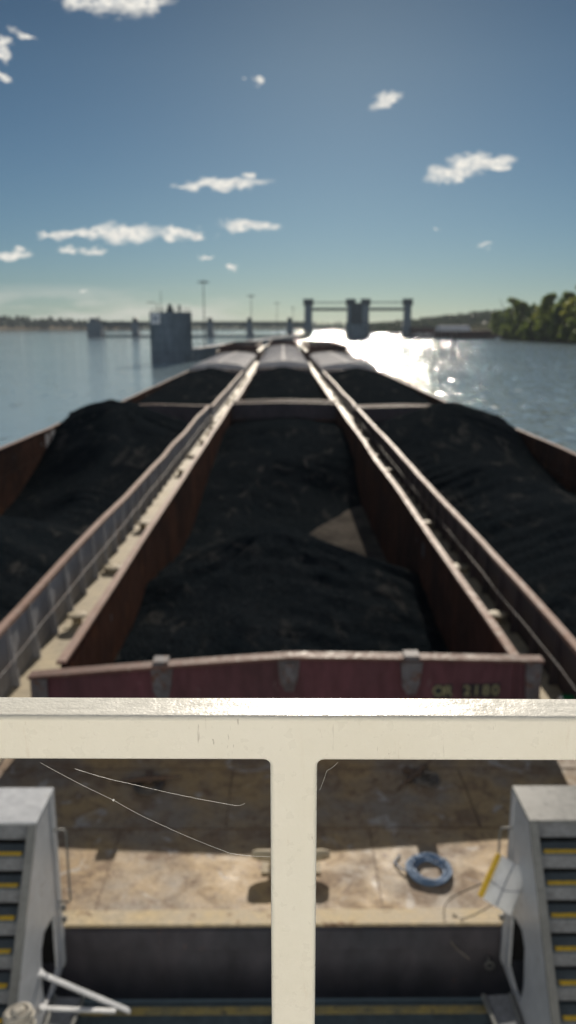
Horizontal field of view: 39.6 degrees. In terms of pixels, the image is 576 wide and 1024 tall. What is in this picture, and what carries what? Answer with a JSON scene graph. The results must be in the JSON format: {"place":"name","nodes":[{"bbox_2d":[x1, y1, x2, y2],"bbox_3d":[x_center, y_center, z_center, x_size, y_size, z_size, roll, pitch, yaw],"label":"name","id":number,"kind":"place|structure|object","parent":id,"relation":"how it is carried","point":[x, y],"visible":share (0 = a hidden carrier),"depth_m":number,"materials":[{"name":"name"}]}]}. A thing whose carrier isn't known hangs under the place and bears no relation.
{"place":"outdoors","nodes":[
{"label":"outdoors","id":0,"kind":"place"},
{"bbox_2d":[0,325,131,330],"bbox_3d":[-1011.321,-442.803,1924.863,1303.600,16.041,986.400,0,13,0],"label":"bank","id":1,"kind":"structure","parent":0,"point":[46,329],"depth_m":1868.21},
{"bbox_2d":[0,315,141,329],"bbox_3d":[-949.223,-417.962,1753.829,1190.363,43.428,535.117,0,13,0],"label":"wood","id":2,"kind":"object","parent":1,"relation":"on","point":[28,323],"visible":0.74,"depth_m":1853.20,"materials":[{"name":"green plant"}]},
{"bbox_2d":[140,327,345,329],"bbox_3d":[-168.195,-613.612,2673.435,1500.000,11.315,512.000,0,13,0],"label":"bank","id":3,"kind":"structure","parent":0,"point":[317,328],"depth_m":2538.95,"materials":[{"name":"soil"}]},
{"bbox_2d":[15,322,345,328],"bbox_3d":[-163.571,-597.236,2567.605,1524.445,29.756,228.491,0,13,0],"label":"wood","id":4,"kind":"object","parent":3,"relation":"on","point":[330,326],"visible":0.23,"depth_m":2573.84,"materials":[{"name":"green plant"}]},
{"bbox_2d":[0,330,575,1001],"bbox_3d":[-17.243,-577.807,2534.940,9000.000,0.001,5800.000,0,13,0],"label":"water","id":5,"kind":"structure","parent":0,"point":[50,378],"depth_m":154.75,"materials":[{"name":"blue liquid"}]},
{"bbox_2d":[0,404,217,764],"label":"barge","id":6,"kind":"object","parent":5,"relation":"on","point":[42,622],"visible":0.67,"depth_m":24.87,"materials":[{"name":"grey metal"}]},
{"bbox_2d":[0,399,189,622],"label":"coal heap","id":7,"kind":"object","parent":6,"relation":"in","point":[98,460],"visible":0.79,"depth_m":41.86,"materials":[{"name":"black stone"}]},
{"bbox_2d":[147,291,192,361],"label":"mooring cell","id":8,"kind":"object","parent":5,"relation":"in","point":[170,335],"visible":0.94,"depth_m":197.88,"materials":[{"name":"concrete"}]},
{"bbox_2d":[123,370,248,421],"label":"barge","id":9,"kind":"object","parent":5,"relation":"on","point":[228,395],"visible":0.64,"depth_m":85.97,"materials":[{"name":"brown metal"}]},
{"bbox_2d":[136,367,237,404],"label":"coal heap","id":10,"kind":"object","parent":9,"relation":"on","point":[208,386],"visible":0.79,"depth_m":85.71,"materials":[{"name":"black stone"}]},
{"bbox_2d":[87,317,303,336],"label":"dam","id":11,"kind":"structure","parent":5,"relation":"in","point":[95,328],"depth_m":694.84,"materials":[{"name":"concrete"}]},
{"bbox_2d":[190,352,258,377],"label":"barge","id":12,"kind":"object","parent":5,"relation":"on","point":[246,362],"visible":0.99,"depth_m":133.09},
{"bbox_2d":[216,341,265,360],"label":"barge","id":13,"kind":"object","parent":5,"relation":"on","point":[257,348],"visible":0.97,"depth_m":183.16},
{"bbox_2d":[192,332,309,360],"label":"guide wall","id":14,"kind":"structure","parent":5,"relation":"in","point":[203,353],"depth_m":233.05,"materials":[{"name":"concrete"}]},
{"bbox_2d":[198,281,208,346],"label":"light mast","id":15,"kind":"object","parent":14,"relation":"on","point":[204,311],"visible":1,"depth_m":220.80,"materials":[{"name":"metal"}]},
{"bbox_2d":[247,295,254,340],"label":"light mast","id":16,"kind":"object","parent":14,"relation":"on","point":[251,316],"visible":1,"depth_m":318.55,"materials":[{"name":"metal"}]},
{"bbox_2d":[266,339,299,350],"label":"barge","id":17,"kind":"object","parent":5,"relation":"on","point":[274,342],"visible":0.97,"depth_m":245.04},
{"bbox_2d":[256,350,310,368],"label":"barge","id":18,"kind":"object","parent":5,"relation":"on","point":[276,359],"visible":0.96,"depth_m":132.45},
{"bbox_2d":[265,345,301,353],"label":"barge","id":19,"kind":"object","parent":5,"relation":"on","point":[282,347],"visible":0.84,"depth_m":200.40},
{"bbox_2d":[233,368,334,403],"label":"barge","id":20,"kind":"object","parent":5,"relation":"on","point":[324,392],"visible":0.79,"depth_m":79.25,"materials":[{"name":"brown metal"}]},
{"bbox_2d":[243,366,323,399],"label":"coal heap","id":21,"kind":"object","parent":20,"relation":"on","point":[283,382],"visible":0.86,"depth_m":91.09,"materials":[{"name":"black stone"}]},
{"bbox_2d":[0,402,575,999],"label":"barge","id":22,"kind":"object","parent":5,"relation":"on","point":[156,910],"visible":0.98,"depth_m":12.60,"materials":[{"name":"paint"}]},
{"bbox_2d":[111,770,181,794],"bbox_3d":[-2.341,4.525,13.381,1.106,0.160,0.611,-7,15,-26],"label":"cleat","id":23,"kind":"object","parent":22,"relation":"on","point":[149,778],"visible":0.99,"depth_m":13.39,"materials":[{"name":"metal"}]},
{"bbox_2d":[114,417,448,663],"bbox_3d":[-0.138,-0.786,41.363,8.580,3.841,52.410,0,13,0],"label":"coal heap","id":24,"kind":"object","parent":22,"relation":"in","point":[255,567],"visible":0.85,"depth_m":24.48,"materials":[{"name":"black stone"}]},
{"bbox_2d":[394,853,452,886],"bbox_3d":[1.917,5.046,11.303,0.808,0.113,0.692,0,13,0],"label":"rope coil","id":25,"kind":"object","parent":22,"relation":"on","point":[417,877],"visible":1,"depth_m":11.31,"materials":[{"name":"blue fabric"}]},
{"bbox_2d":[452,904,491,918],"bbox_3d":[2.381,4.902,9.954,0.150,0.890,0.883,-6,14,-23],"label":"slack cable","id":26,"kind":"object","parent":22,"relation":"on","point":[473,914],"visible":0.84,"depth_m":10.14,"materials":[{"name":"metal"}]},
{"bbox_2d":[0,697,575,1023],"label":"towboat","id":27,"kind":"object","parent":5,"relation":"on","point":[293,741],"visible":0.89,"depth_m":0.87,"materials":[{"name":"white metal"}]},
{"bbox_2d":[2,1002,35,1023],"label":"rope bundle","id":28,"kind":"object","parent":27,"relation":"on","point":[21,1013],"visible":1,"depth_m":7.80,"materials":[{"name":"beige fabric"}]},
{"bbox_2d":[39,1003,115,1013],"bbox_3d":[-2.405,5.688,9.142,0.854,0.189,0.089,-1,13,-6],"label":"steel bar","id":29,"kind":"object","parent":27,"relation":"attached to","point":[43,1007],"visible":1,"depth_m":9.13,"materials":[{"name":"grey paint"}]},
{"bbox_2d":[38,968,130,1013],"bbox_3d":[-2.381,5.555,9.273,1.070,0.695,0.112,-1,13,-6],"label":"steel bar","id":30,"kind":"object","parent":27,"relation":"attached to","point":[82,991],"visible":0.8,"depth_m":9.26,"materials":[{"name":"grey paint"}]},
{"bbox_2d":[43,764,270,856],"bbox_3d":[-0.139,0.319,0.860,0.242,0.119,0.010,0,13,-2],"label":"spider thread","id":31,"kind":"object","parent":27,"relation":"attached to","point":[162,825],"visible":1,"depth_m":0.87,"materials":[{"name":"fabric"}]},
{"bbox_2d":[77,769,244,805],"bbox_3d":[-0.135,0.293,0.853,0.178,0.051,0.002,-1,13,-4],"label":"spider thread","id":32,"kind":"object","parent":27,"relation":"attached to","point":[163,791],"visible":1,"depth_m":0.85,"materials":[{"name":"fabric"}]},
{"bbox_2d":[478,853,521,914],"bbox_3d":[2.531,4.359,9.382,0.423,0.538,0.133,29,-19,8],"label":"bag","id":33,"kind":"object","parent":27,"relation":"hanging from","point":[501,890],"visible":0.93,"depth_m":9.35,"materials":[{"name":"white fabric"}]},
{"bbox_2d":[443,880,490,958],"bbox_3d":[2.244,4.961,9.945,0.160,1.502,0.832,-7,15,-28],"label":"slack cable","id":34,"kind":"object","parent":33,"relation":"hanging from","point":[445,906],"visible":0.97,"depth_m":10.16,"materials":[{"name":"metal"}]},
{"bbox_2d":[300,341,349,360],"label":"barge","id":35,"kind":"object","parent":5,"relation":"on","point":[308,348],"visible":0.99,"depth_m":183.29},
{"bbox_2d":[303,299,355,336],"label":"lift gate","id":36,"kind":"structure","parent":5,"relation":"in","point":[308,310],"depth_m":677.42,"materials":[{"name":"concrete"}]},
{"bbox_2d":[308,352,375,376],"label":"barge","id":37,"kind":"object","parent":5,"relation":"on","point":[319,362],"visible":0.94,"depth_m":132.74},
{"bbox_2d":[346,303,366,339],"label":"central pier","id":38,"kind":"structure","parent":5,"relation":"in","point":[356,327],"depth_m":538.65,"materials":[{"name":"concrete"}]},
{"bbox_2d":[317,370,446,421],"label":"barge","id":39,"kind":"object","parent":5,"relation":"on","point":[337,394],"visible":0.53,"depth_m":82.52,"materials":[{"name":"grey metal"}]},
{"bbox_2d":[328,367,433,404],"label":"coal heap","id":40,"kind":"object","parent":39,"relation":"on","point":[359,386],"visible":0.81,"depth_m":84.36,"materials":[{"name":"black stone"}]},
{"bbox_2d":[360,299,413,336],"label":"lift gate","id":41,"kind":"structure","parent":5,"relation":"in","point":[405,309],"depth_m":672.45,"materials":[{"name":"concrete"}]},
{"bbox_2d":[410,333,433,337],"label":"moored barge","id":42,"kind":"object","parent":5,"relation":"on","point":[420,335],"visible":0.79,"depth_m":653.36},
{"bbox_2d":[433,325,470,337],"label":"moored barge","id":43,"kind":"object","parent":5,"relation":"on","point":[442,331],"visible":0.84,"depth_m":634.35},
{"bbox_2d":[410,327,503,336],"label":"embankment","id":44,"kind":"structure","parent":5,"relation":"in","point":[416,330],"depth_m":669.09,"materials":[{"name":"grey concrete"}]},
{"bbox_2d":[351,406,575,698],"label":"barge","id":45,"kind":"object","parent":5,"relation":"on","point":[528,622],"visible":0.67,"depth_m":24.31,"materials":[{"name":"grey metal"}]},
{"bbox_2d":[374,402,575,638],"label":"coal heap","id":46,"kind":"object","parent":45,"relation":"on","point":[501,490],"visible":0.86,"depth_m":35.65,"materials":[{"name":"black stone"}]},
{"bbox_2d":[558,694,574,698],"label":"lantern","id":47,"kind":"object","parent":45,"relation":"on","point":[564,696],"visible":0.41,"depth_m":16.15,"materials":[{"name":"green plastic"}]},
{"bbox_2d":[450,331,495,338],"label":"moored barge","id":48,"kind":"object","parent":5,"relation":"on","point":[472,335],"visible":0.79,"depth_m":582.32},
{"bbox_2d":[0,0,575,326],"label":"sky","id":49,"kind":"structure","parent":0,"point":[286,153],"materials":[{"name":"blue"}]},
{"bbox_2d":[396,760,438,790],"bbox_3d":[2.170,4.472,13.611,0.785,0.160,0.925,0,13,0],"label":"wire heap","id":50,"kind":"object","parent":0,"point":[414,774],"visible":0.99,"depth_m":13.55,"materials":[{"name":"metal"}]},
{"bbox_2d":[370,313,536,332],"bbox_3d":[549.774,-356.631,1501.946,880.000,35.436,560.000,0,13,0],"label":"hill","id":51,"kind":"structure","parent":0,"point":[395,331],"depth_m":1359.68,"materials":[{"name":"green plant"}]},
{"bbox_2d":[369,309,535,331],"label":"wood","id":52,"kind":"object","parent":51,"relation":"on","point":[447,319],"visible":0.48,"depth_m":1377.46,"materials":[{"name":"green plant"}]},
{"bbox_2d":[398,323,575,343],"bbox_3d":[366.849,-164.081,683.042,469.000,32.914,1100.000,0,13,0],"label":"riverbank","id":53,"kind":"structure","parent":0,"point":[480,327],"depth_m":498.74,"materials":[{"name":"plant"}]},
{"bbox_2d":[488,311,501,335],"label":"tree","id":54,"kind":"object","parent":53,"relation":"on","point":[491,326],"visible":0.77,"depth_m":564.95,"materials":[{"name":"green plant"}]},
{"bbox_2d":[494,307,511,333],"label":"tree","id":55,"kind":"object","parent":53,"relation":"on","point":[501,322],"visible":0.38,"depth_m":551.43,"materials":[{"name":"green plant"}]},
{"bbox_2d":[499,319,519,337],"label":"bush","id":56,"kind":"object","parent":53,"relation":"on","point":[504,332],"visible":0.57,"depth_m":526.12,"materials":[{"name":"green plant"}]},
{"bbox_2d":[501,297,523,333],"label":"tree","id":57,"kind":"object","parent":53,"relation":"on","point":[512,300],"visible":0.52,"depth_m":532.19,"materials":[{"name":"green plant"}]},
{"bbox_2d":[507,322,519,337],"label":"bush","id":58,"kind":"object","parent":53,"relation":"on","point":[514,328],"visible":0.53,"depth_m":511.76,"materials":[{"name":"green plant"}]},
{"bbox_2d":[510,300,529,335],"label":"tree","id":59,"kind":"object","parent":53,"relation":"on","point":[524,307],"visible":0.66,"depth_m":516.71,"materials":[{"name":"green plant"}]},
{"bbox_2d":[515,323,533,338],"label":"bush","id":60,"kind":"object","parent":53,"relation":"on","point":[519,333],"visible":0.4,"depth_m":497.03,"materials":[{"name":"green plant"}]},
{"bbox_2d":[520,318,542,339],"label":"bush","id":61,"kind":"object","parent":53,"relation":"on","point":[528,326],"visible":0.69,"depth_m":477.80,"materials":[{"name":"green plant"}]},
{"bbox_2d":[519,303,543,334],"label":"tree","id":62,"kind":"object","parent":53,"relation":"on","point":[531,308],"visible":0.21,"depth_m":501.19,"materials":[{"name":"green plant"}]},
{"bbox_2d":[532,320,553,339],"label":"bush","id":63,"kind":"object","parent":53,"relation":"on","point":[539,329],"visible":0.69,"depth_m":457.60,"materials":[{"name":"green plant"}]},
{"bbox_2d":[531,304,554,331],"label":"tree","id":64,"kind":"object","parent":53,"relation":"on","point":[537,314],"visible":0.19,"depth_m":482.42,"materials":[{"name":"green plant"}]},
{"bbox_2d":[535,292,561,337],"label":"tree","id":65,"kind":"object","parent":53,"relation":"on","point":[547,300],"visible":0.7,"depth_m":460.59,"materials":[{"name":"green plant"}]},
{"bbox_2d":[548,323,567,340],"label":"bush","id":66,"kind":"object","parent":53,"relation":"on","point":[552,332],"visible":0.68,"depth_m":438.23,"materials":[{"name":"green plant"}]},
{"bbox_2d":[548,297,575,334],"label":"tree","id":67,"kind":"object","parent":53,"relation":"on","point":[556,318],"visible":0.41,"depth_m":444.66,"materials":[{"name":"green plant"}]},
{"bbox_2d":[554,291,575,323],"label":"tree","id":68,"kind":"object","parent":53,"relation":"on","point":[568,295],"visible":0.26,"depth_m":473.15,"materials":[{"name":"green plant"}]},
{"bbox_2d":[557,319,575,341],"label":"bush","id":69,"kind":"object","parent":53,"relation":"on","point":[563,335],"visible":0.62,"depth_m":419.23,"materials":[{"name":"green plant"}]},
{"bbox_2d":[558,297,575,334],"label":"tree","id":70,"kind":"object","parent":53,"relation":"on","point":[565,315],"visible":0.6,"depth_m":427.84,"materials":[{"name":"green plant"}]},
{"bbox_2d":[566,286,575,337],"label":"tree","id":71,"kind":"object","parent":53,"relation":"on","point":[569,321],"visible":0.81,"depth_m":410.17,"materials":[{"name":"green plant"}]},
{"bbox_2d":[570,325,575,341],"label":"bush","id":72,"kind":"object","parent":53,"relation":"on","point":[573,338],"visible":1,"depth_m":403.27,"materials":[{"name":"green plant"}]}
]}

